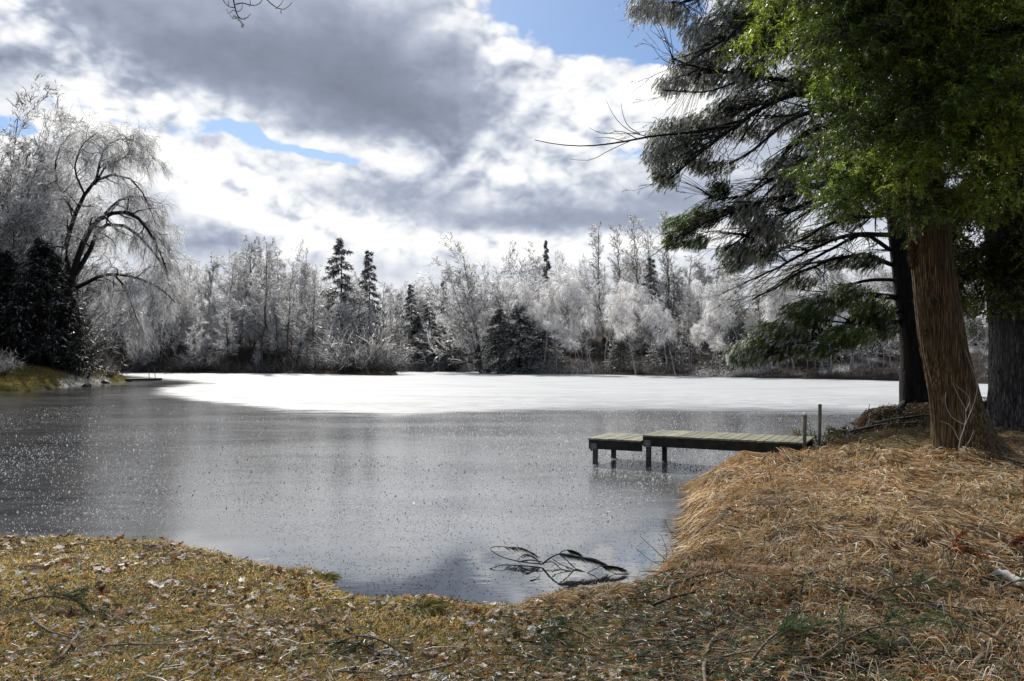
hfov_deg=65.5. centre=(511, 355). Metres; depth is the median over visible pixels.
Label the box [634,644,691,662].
fallen twig
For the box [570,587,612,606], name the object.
grass tussock
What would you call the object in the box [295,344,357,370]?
frosted shrub
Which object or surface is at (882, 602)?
fallen twig
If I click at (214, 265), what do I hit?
frosted tree
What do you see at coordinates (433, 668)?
fallen twig
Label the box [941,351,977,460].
sapling
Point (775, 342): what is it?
white pine
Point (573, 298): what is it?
birch tree
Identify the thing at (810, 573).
fallen twig
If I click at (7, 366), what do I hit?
bare bush
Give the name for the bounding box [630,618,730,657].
fallen twig
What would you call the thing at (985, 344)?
young birch
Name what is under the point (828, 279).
frosted tree
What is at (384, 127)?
sky
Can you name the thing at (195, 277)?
frosted tree
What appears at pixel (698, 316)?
frosted tree
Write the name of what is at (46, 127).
frosted tree
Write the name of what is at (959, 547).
oak sprig
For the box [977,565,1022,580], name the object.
fallen twig
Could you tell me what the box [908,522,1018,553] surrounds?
fallen twig
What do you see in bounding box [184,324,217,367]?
frosted tree
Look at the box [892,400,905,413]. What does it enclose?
fallen stick
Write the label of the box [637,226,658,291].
frosted tree
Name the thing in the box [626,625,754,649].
fallen twig
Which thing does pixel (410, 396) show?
pond ice
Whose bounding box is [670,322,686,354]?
frosted tree
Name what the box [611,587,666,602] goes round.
fallen twig
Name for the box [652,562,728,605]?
fallen twig
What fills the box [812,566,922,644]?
fallen stick
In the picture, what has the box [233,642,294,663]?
fallen twig
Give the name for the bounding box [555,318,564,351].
frosted tree
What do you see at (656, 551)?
sapling
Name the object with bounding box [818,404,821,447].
dock post
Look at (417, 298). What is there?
frosted tree
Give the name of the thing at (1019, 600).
fallen twig
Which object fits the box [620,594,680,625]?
fallen twig
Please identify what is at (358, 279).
frosted tree
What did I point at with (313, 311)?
frosted tree
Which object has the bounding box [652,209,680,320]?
frosted tree
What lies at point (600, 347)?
frosted tree
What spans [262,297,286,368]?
frosted tree
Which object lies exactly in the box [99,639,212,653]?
fallen twig
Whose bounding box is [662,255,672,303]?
frosted tree
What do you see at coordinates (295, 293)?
frosted tree
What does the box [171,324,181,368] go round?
frosted tree
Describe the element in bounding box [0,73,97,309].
frosted tree
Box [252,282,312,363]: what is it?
frosted tree
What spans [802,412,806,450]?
dock post
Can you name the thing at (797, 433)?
bush
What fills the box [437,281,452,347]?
spruce tree
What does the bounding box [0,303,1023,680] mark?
ground
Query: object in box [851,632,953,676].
fallen twig
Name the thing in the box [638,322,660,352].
frosted tree
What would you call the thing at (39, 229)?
frosted tree
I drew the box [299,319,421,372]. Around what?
frosted shrub
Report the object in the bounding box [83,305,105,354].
frosted tree
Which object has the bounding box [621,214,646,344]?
frosted tree
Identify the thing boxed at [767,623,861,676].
fallen twig
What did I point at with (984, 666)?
fallen twig
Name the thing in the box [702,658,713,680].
fallen twig
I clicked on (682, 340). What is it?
young birch
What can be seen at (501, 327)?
hemlock tree
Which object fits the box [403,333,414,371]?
young birch
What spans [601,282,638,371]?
birch tree
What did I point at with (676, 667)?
fallen stick
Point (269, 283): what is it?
frosted tree
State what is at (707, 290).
birch tree
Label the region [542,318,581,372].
birch tree
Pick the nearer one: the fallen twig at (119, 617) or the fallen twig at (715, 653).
the fallen twig at (715, 653)
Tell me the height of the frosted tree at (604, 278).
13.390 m
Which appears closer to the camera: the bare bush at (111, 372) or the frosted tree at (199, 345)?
the bare bush at (111, 372)
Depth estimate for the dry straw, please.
8.39 m
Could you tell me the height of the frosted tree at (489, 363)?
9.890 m
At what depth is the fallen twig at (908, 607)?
5.38 m
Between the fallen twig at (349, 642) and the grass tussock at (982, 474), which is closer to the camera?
the fallen twig at (349, 642)
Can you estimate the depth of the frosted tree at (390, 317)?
120.04 m
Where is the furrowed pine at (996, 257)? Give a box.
[760,0,1023,431]
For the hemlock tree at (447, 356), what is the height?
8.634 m
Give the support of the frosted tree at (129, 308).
on the ground at (706, 353)
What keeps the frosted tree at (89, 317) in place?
on the ground at (706, 353)
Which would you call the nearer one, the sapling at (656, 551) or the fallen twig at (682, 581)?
the fallen twig at (682, 581)
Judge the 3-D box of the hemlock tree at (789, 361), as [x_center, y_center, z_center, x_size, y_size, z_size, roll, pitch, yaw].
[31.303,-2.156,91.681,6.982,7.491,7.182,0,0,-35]
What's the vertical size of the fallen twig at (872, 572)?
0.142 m
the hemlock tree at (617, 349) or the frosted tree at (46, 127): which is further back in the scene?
the hemlock tree at (617, 349)
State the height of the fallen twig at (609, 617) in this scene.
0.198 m
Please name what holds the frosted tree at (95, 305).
on the ground at (706, 353)
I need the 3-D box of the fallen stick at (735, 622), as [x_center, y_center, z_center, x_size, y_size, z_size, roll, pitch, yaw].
[1.534,1.751,5.292,0.291,0.348,1.099,0,0,0]
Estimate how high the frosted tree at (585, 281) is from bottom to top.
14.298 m
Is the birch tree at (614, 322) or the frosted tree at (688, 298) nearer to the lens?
the birch tree at (614, 322)
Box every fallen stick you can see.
[28,612,72,638]
[55,543,97,545]
[518,642,559,659]
[649,664,707,670]
[705,599,763,642]
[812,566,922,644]
[849,404,923,432]
[859,414,929,427]
[876,642,931,657]
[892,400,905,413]
[961,577,1023,680]
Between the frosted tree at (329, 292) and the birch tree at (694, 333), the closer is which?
the birch tree at (694, 333)
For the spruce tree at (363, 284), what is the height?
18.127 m
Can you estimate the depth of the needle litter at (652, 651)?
5.44 m
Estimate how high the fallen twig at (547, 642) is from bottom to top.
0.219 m
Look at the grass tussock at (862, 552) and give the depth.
6.97 m
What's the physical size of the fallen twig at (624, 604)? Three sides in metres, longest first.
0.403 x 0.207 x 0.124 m
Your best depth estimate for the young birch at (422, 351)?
117.22 m
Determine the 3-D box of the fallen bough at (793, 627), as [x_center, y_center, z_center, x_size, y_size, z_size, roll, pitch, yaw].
[1.719,1.645,4.690,0.461,0.333,0.549,0,0,38]
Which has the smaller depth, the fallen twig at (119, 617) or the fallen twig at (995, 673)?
the fallen twig at (995, 673)
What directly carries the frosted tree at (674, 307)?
on the ground at (706, 353)
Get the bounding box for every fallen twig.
[49,609,93,661]
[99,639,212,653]
[102,603,135,624]
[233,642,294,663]
[323,631,398,661]
[337,665,426,676]
[356,640,452,680]
[377,644,427,665]
[520,638,577,646]
[521,625,578,652]
[560,600,679,626]
[578,649,656,658]
[604,597,644,607]
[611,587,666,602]
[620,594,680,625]
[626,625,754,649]
[630,570,732,601]
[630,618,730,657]
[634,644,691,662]
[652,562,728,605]
[659,611,798,663]
[665,634,722,654]
[668,559,713,596]
[673,610,752,638]
[675,648,771,672]
[679,557,730,591]
[689,643,735,666]
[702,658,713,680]
[705,597,757,652]
[710,635,837,660]
[766,636,792,655]
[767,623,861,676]
[791,571,850,612]
[801,563,904,618]
[804,594,858,659]
[808,556,871,574]
[833,569,911,575]
[835,605,959,618]
[848,640,976,663]
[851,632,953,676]
[859,628,962,641]
[864,601,964,614]
[880,574,922,611]
[887,602,1019,615]
[888,581,1009,596]
[891,612,1023,664]
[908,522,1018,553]
[913,552,964,592]
[917,554,1023,590]
[929,557,1023,602]
[940,649,1023,672]
[944,621,980,666]
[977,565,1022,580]
[983,672,1023,680]
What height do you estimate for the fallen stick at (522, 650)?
0.078 m
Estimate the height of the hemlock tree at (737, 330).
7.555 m
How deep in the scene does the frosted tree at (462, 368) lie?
115.43 m
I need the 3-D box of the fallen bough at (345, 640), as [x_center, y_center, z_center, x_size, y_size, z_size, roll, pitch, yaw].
[-1.169,2.083,5.654,0.623,0.431,0.394,0,0,45]
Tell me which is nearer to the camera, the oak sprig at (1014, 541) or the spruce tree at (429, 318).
the oak sprig at (1014, 541)
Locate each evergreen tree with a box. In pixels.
[0,236,126,377]
[0,249,67,368]
[0,281,28,361]
[39,296,103,378]
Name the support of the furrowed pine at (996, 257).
on the ground at (706, 353)
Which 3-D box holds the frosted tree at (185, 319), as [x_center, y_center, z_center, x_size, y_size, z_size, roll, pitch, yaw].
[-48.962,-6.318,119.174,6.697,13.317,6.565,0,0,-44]
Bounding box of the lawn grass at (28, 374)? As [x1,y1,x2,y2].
[0,359,130,391]
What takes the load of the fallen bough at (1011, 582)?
on the ground at (706, 353)
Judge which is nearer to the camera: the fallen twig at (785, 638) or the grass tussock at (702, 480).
the fallen twig at (785, 638)
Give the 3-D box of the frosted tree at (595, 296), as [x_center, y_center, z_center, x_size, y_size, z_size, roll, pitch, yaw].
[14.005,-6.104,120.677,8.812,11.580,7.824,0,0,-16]
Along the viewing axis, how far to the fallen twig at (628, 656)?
5.24 m
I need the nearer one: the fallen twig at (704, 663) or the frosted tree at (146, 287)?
the fallen twig at (704, 663)
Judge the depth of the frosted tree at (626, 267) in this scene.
130.53 m
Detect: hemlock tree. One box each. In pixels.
[396,315,434,370]
[413,321,449,370]
[431,328,473,371]
[474,308,530,373]
[494,301,554,373]
[516,315,565,373]
[602,333,636,371]
[643,321,690,368]
[703,310,753,366]
[764,307,805,363]
[797,313,864,362]
[849,313,899,357]
[964,311,987,345]
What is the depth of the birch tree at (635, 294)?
93.81 m
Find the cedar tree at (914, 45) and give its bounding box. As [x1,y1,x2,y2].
[712,0,1023,468]
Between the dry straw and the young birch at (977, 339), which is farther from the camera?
the young birch at (977, 339)
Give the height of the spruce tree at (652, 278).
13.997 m
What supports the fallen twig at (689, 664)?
on the ground at (706, 353)
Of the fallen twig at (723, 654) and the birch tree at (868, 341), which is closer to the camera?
the fallen twig at (723, 654)
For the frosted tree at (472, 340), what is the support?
on the ground at (706, 353)
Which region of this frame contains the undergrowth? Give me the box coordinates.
[1,327,987,380]
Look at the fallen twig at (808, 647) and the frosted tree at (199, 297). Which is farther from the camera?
the frosted tree at (199, 297)
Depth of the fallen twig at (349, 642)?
5.53 m
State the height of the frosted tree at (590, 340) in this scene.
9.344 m
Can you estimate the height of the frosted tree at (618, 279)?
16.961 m
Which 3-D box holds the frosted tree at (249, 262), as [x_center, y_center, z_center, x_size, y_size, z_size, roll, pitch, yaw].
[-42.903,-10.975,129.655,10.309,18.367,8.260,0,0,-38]
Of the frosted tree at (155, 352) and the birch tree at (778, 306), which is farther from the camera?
the frosted tree at (155, 352)
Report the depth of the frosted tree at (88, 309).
115.61 m
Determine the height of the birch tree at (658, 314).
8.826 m
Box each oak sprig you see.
[887,538,905,555]
[939,530,991,558]
[1005,534,1023,549]
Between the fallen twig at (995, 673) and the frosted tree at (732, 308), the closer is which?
the fallen twig at (995, 673)
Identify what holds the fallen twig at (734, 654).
on the ground at (706, 353)
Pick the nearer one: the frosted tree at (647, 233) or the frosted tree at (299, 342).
the frosted tree at (299, 342)
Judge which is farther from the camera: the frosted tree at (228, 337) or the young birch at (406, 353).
the young birch at (406, 353)
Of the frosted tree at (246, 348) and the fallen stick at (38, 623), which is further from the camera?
the frosted tree at (246, 348)
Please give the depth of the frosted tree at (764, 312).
107.62 m
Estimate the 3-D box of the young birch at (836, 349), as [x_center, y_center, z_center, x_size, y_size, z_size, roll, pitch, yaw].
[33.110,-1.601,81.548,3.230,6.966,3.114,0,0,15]
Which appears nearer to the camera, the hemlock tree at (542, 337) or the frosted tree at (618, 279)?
the hemlock tree at (542, 337)
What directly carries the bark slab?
on the ground at (706, 353)
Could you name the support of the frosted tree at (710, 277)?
on the ground at (706, 353)
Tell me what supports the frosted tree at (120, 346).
on the ground at (706, 353)
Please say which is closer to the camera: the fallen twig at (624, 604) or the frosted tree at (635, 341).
the fallen twig at (624, 604)
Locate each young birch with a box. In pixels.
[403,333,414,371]
[415,331,430,371]
[560,298,587,369]
[569,309,588,366]
[582,323,596,366]
[643,330,657,371]
[676,318,690,368]
[679,317,696,368]
[830,312,848,372]
[857,345,865,374]
[877,305,894,366]
[882,330,897,373]
[966,307,987,364]
[978,320,987,365]
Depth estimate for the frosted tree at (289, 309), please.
109.37 m
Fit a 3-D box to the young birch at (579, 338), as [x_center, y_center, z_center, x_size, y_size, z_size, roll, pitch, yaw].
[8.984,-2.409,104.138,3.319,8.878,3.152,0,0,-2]
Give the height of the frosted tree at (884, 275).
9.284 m
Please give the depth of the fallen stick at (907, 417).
21.80 m
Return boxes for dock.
[125,368,161,380]
[588,430,813,467]
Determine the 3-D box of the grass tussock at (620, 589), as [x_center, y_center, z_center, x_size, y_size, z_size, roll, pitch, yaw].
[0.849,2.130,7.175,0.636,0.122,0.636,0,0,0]
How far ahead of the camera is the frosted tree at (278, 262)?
130.02 m
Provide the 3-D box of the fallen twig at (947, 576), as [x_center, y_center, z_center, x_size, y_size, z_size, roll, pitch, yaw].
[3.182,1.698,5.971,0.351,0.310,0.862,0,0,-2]
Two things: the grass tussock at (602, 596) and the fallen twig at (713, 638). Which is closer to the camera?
the fallen twig at (713, 638)
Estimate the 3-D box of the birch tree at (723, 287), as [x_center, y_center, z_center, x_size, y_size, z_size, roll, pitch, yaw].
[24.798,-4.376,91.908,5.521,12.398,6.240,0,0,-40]
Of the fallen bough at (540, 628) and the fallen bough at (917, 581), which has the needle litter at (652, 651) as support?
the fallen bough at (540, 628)
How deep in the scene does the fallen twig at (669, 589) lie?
7.03 m
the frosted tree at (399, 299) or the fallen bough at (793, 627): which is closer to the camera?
the fallen bough at (793, 627)
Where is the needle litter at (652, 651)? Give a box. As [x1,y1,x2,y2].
[0,481,1023,680]
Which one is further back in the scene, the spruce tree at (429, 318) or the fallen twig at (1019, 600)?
the spruce tree at (429, 318)
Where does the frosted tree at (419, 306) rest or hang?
on the ground at (706, 353)
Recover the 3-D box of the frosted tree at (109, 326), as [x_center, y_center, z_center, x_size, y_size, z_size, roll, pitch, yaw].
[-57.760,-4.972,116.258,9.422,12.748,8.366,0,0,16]
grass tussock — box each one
[310,570,343,584]
[394,597,452,617]
[519,590,583,613]
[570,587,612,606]
[577,580,638,602]
[659,542,728,570]
[690,468,746,490]
[747,485,813,502]
[769,454,820,470]
[813,545,879,562]
[946,468,1000,483]
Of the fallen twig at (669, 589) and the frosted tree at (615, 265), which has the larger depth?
the frosted tree at (615, 265)
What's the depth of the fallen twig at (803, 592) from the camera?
5.65 m
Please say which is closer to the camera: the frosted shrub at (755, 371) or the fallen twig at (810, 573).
the fallen twig at (810, 573)
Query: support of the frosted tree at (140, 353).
on the ground at (706, 353)
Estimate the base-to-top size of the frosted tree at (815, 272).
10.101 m
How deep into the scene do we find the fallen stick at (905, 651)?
4.46 m
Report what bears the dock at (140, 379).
on the ground at (706, 353)
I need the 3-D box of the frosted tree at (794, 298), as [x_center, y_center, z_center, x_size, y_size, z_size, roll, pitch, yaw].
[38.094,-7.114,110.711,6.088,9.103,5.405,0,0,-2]
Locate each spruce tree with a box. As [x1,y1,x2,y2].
[300,236,375,361]
[353,250,387,351]
[399,283,422,357]
[420,287,439,342]
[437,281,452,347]
[541,240,555,321]
[632,257,665,352]
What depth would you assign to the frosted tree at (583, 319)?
122.99 m
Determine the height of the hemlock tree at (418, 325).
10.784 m
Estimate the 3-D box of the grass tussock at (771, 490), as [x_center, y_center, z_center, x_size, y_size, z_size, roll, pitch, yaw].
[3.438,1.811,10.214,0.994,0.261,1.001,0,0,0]
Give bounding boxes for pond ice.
[0,371,987,605]
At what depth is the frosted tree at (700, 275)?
125.15 m
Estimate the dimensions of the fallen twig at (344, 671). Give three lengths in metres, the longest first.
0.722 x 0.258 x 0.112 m
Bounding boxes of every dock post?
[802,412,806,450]
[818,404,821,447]
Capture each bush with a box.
[0,347,25,375]
[106,366,117,376]
[786,422,850,449]
[823,432,866,444]
[824,423,869,434]
[867,405,919,419]
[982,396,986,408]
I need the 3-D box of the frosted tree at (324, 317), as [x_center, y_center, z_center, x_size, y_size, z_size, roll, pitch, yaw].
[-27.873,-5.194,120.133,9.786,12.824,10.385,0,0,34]
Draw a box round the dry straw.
[620,399,1023,680]
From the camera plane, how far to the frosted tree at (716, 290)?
125.30 m
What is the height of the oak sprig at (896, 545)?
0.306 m
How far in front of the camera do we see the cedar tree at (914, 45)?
12.07 m
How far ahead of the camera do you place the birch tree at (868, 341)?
82.09 m
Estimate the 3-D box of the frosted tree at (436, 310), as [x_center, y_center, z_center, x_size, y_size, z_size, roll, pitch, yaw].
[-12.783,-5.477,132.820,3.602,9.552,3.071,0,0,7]
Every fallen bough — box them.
[19,577,110,616]
[304,619,395,659]
[495,612,589,646]
[749,611,849,662]
[819,600,941,658]
[864,558,965,602]
[868,590,1014,651]
[990,571,1023,591]
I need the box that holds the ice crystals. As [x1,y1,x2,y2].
[0,403,852,600]
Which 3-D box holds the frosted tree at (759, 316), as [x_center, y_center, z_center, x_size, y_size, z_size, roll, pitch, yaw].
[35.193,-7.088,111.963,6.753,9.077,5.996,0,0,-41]
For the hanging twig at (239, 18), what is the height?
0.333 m
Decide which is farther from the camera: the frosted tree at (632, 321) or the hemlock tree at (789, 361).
the frosted tree at (632, 321)
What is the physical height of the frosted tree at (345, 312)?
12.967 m
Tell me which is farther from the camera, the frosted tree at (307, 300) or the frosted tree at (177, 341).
the frosted tree at (307, 300)
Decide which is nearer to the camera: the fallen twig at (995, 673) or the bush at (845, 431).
the fallen twig at (995, 673)
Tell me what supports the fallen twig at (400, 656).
on the ground at (706, 353)
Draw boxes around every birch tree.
[404,312,454,371]
[497,274,556,369]
[523,264,583,372]
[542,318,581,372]
[550,277,595,374]
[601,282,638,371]
[603,291,636,375]
[616,278,667,371]
[643,302,677,375]
[689,277,740,369]
[690,313,711,367]
[691,322,727,373]
[697,269,751,369]
[747,268,795,368]
[758,268,803,370]
[797,283,851,369]
[866,291,894,368]
[975,296,987,357]
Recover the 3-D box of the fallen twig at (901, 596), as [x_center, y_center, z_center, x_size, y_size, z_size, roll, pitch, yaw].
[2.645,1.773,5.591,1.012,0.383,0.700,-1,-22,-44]
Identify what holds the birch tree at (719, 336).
on the ground at (706, 353)
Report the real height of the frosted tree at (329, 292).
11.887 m
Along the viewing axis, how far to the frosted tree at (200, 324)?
118.02 m
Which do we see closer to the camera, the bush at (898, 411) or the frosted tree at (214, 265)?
the bush at (898, 411)
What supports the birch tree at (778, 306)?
on the ground at (706, 353)
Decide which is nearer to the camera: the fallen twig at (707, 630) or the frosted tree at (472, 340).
the fallen twig at (707, 630)
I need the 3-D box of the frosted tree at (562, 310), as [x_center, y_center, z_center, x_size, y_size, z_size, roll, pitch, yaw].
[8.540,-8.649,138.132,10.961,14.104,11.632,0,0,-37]
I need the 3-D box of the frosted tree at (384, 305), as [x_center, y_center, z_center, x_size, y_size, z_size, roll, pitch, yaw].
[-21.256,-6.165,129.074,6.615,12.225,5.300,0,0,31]
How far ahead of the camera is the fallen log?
6.16 m
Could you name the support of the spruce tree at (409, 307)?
on the ground at (706, 353)
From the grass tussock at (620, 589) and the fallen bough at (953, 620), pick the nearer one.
the fallen bough at (953, 620)
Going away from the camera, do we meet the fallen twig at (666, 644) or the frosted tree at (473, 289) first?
the fallen twig at (666, 644)
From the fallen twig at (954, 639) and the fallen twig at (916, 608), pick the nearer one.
the fallen twig at (954, 639)
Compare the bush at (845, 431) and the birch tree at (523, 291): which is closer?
the bush at (845, 431)
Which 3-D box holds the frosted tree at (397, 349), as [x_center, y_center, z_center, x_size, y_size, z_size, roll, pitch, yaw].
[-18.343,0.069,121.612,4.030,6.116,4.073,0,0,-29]
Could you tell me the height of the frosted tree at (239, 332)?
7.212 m
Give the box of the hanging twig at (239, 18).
[223,0,291,27]
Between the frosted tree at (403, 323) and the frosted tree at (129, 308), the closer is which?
the frosted tree at (129, 308)
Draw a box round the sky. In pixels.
[0,0,983,326]
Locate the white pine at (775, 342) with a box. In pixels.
[536,0,987,403]
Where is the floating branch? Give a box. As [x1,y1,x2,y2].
[490,546,627,580]
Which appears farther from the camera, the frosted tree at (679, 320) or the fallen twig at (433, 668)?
the frosted tree at (679, 320)
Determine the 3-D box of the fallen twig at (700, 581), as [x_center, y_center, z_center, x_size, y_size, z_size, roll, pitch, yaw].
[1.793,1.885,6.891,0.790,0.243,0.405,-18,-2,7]
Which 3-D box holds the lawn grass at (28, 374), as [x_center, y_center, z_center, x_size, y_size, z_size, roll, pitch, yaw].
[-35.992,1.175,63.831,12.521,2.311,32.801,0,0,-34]
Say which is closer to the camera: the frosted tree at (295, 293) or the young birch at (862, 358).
the young birch at (862, 358)
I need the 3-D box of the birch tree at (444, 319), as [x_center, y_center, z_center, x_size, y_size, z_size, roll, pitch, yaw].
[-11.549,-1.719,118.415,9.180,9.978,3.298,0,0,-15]
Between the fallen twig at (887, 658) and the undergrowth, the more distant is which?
the undergrowth
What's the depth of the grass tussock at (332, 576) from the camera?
7.99 m
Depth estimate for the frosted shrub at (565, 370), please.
99.61 m
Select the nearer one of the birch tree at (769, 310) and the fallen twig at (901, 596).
the fallen twig at (901, 596)
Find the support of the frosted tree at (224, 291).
on the ground at (706, 353)
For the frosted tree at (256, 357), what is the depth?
110.62 m
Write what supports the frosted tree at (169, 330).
on the ground at (706, 353)
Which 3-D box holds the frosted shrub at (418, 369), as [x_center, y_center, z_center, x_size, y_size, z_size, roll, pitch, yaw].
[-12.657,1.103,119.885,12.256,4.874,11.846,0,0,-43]
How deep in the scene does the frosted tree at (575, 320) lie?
124.01 m
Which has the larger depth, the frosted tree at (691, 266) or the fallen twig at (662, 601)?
the frosted tree at (691, 266)
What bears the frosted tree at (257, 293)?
on the ground at (706, 353)
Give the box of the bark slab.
[696,560,792,572]
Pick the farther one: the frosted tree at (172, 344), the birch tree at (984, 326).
the frosted tree at (172, 344)
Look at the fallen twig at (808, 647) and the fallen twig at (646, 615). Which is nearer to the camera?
the fallen twig at (808, 647)
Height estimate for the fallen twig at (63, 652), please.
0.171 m
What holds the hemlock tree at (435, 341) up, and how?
on the ground at (706, 353)
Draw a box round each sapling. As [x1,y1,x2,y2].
[637,536,672,564]
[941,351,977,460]
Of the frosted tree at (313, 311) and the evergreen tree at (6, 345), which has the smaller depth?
the evergreen tree at (6, 345)
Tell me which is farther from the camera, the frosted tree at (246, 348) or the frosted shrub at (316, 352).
the frosted tree at (246, 348)
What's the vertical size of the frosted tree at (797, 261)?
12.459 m
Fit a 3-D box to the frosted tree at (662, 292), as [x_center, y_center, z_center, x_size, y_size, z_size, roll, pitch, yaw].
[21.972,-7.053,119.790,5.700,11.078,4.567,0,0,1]
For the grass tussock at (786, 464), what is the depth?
12.59 m
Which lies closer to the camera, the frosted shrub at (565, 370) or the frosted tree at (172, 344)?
the frosted shrub at (565, 370)
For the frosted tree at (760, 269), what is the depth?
126.34 m
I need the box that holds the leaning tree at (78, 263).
[25,102,199,355]
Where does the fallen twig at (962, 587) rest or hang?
on the ground at (706, 353)
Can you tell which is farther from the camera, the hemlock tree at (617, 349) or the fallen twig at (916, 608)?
the hemlock tree at (617, 349)
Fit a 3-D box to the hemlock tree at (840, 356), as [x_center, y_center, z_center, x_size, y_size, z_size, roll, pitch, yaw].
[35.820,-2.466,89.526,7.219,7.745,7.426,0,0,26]
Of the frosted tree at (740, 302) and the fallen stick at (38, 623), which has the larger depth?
the frosted tree at (740, 302)
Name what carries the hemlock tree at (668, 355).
on the ground at (706, 353)
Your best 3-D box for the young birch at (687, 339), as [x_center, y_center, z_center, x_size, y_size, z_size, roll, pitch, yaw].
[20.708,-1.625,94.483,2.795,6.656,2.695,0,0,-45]
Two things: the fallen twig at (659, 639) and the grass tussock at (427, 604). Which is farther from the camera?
the grass tussock at (427, 604)
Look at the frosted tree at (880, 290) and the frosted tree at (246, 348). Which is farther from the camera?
the frosted tree at (246, 348)
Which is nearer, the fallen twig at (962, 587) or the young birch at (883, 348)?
the fallen twig at (962, 587)
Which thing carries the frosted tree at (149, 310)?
on the ground at (706, 353)
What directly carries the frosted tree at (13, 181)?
on the ground at (706, 353)
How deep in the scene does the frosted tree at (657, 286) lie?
133.03 m
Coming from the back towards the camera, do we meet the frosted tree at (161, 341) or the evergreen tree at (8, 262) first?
the frosted tree at (161, 341)
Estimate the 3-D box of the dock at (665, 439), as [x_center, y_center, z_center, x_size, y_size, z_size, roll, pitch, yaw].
[3.873,2.340,16.556,4.382,1.429,1.384,0,0,28]
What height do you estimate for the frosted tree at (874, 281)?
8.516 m
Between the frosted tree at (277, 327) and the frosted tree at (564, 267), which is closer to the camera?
the frosted tree at (277, 327)
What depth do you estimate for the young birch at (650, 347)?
96.81 m
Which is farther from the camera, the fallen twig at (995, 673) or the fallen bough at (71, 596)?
the fallen bough at (71, 596)
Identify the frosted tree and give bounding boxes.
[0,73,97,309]
[0,93,131,345]
[0,128,55,256]
[0,202,94,322]
[1,159,107,324]
[32,209,138,352]
[53,259,101,338]
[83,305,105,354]
[85,296,103,333]
[91,281,148,359]
[92,263,126,321]
[105,312,138,368]
[107,255,149,318]
[113,269,141,354]
[121,247,179,326]
[121,327,153,371]
[141,257,180,331]
[141,289,160,344]
[142,276,196,357]
[144,253,205,337]
[145,327,166,368]
[150,314,169,354]
[158,269,203,355]
[168,337,176,352]
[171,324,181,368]
[177,262,216,331]
[184,297,236,359]
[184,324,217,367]
[192,253,227,337]
[198,248,252,342]
[198,276,260,359]
[212,308,240,369]
[217,234,276,342]
[226,254,254,339]
[227,255,305,364]
[228,308,256,344]
[235,249,285,339]
[241,328,255,357]
[244,295,252,359]
[250,346,260,366]
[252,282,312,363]
[254,236,276,369]
[259,245,298,332]
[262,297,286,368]
[267,259,326,347]
[275,258,302,369]
[280,238,327,344]
[289,286,323,355]
[291,314,308,369]
[300,282,350,351]
[306,274,320,369]
[319,283,381,364]
[322,275,361,345]
[323,281,336,325]
[334,270,380,340]
[364,313,371,345]
[368,281,401,337]
[383,279,426,342]
[385,289,405,342]
[386,301,396,363]
[389,338,403,370]
[398,277,444,337]
[407,281,425,323]
[415,232,521,371]
[428,295,439,334]
[453,263,490,327]
[456,236,574,358]
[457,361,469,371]
[460,300,485,360]
[472,311,498,368]
[524,257,551,308]
[529,278,555,311]
[533,251,584,344]
[541,336,560,359]
[551,266,594,341]
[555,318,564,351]
[565,286,606,352]
[565,316,581,354]
[566,299,604,357]
[567,254,595,323]
[567,262,608,342]
[567,294,590,353]
[583,278,631,351]
[587,221,611,347]
[595,341,602,356]
[600,265,610,340]
[604,297,648,353]
[605,244,641,336]
[606,223,629,345]
[612,251,643,338]
[619,308,638,339]
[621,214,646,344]
[632,266,663,331]
[634,263,673,325]
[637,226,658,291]
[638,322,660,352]
[640,268,688,342]
[642,274,676,332]
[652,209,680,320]
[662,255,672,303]
[664,268,685,333]
[665,255,710,333]
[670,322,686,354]
[677,281,701,341]
[678,287,717,343]
[684,263,712,331]
[695,250,742,325]
[696,268,743,329]
[716,296,743,331]
[730,283,746,318]
[740,275,778,324]
[742,307,757,333]
[748,262,766,324]
[749,290,776,332]
[761,251,825,319]
[765,290,803,310]
[812,259,832,296]
[825,270,853,301]
[827,262,878,319]
[864,266,884,301]
[870,254,894,301]
[875,282,896,318]
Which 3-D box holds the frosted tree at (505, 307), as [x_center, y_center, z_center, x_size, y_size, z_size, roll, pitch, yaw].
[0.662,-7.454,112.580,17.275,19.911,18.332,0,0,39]
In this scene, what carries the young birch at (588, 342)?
on the ground at (706, 353)
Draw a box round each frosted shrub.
[170,348,234,370]
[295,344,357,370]
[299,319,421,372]
[344,341,424,371]
[397,352,453,371]
[425,351,494,371]
[513,353,597,374]
[680,361,743,377]
[728,364,771,375]
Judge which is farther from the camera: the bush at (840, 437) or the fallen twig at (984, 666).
the bush at (840, 437)
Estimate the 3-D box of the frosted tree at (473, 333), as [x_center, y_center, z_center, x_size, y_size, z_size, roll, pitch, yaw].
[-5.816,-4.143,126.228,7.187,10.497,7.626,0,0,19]
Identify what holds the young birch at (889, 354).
on the ground at (706, 353)
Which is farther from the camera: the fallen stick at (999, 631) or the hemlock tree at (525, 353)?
the hemlock tree at (525, 353)
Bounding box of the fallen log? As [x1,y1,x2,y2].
[990,568,1023,587]
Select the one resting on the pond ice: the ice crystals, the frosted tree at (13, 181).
the ice crystals
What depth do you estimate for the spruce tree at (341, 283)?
118.34 m
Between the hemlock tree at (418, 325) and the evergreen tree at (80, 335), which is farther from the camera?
the hemlock tree at (418, 325)
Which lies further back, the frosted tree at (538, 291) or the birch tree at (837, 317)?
the frosted tree at (538, 291)
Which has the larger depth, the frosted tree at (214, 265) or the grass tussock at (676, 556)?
the frosted tree at (214, 265)
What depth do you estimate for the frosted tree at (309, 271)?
128.68 m

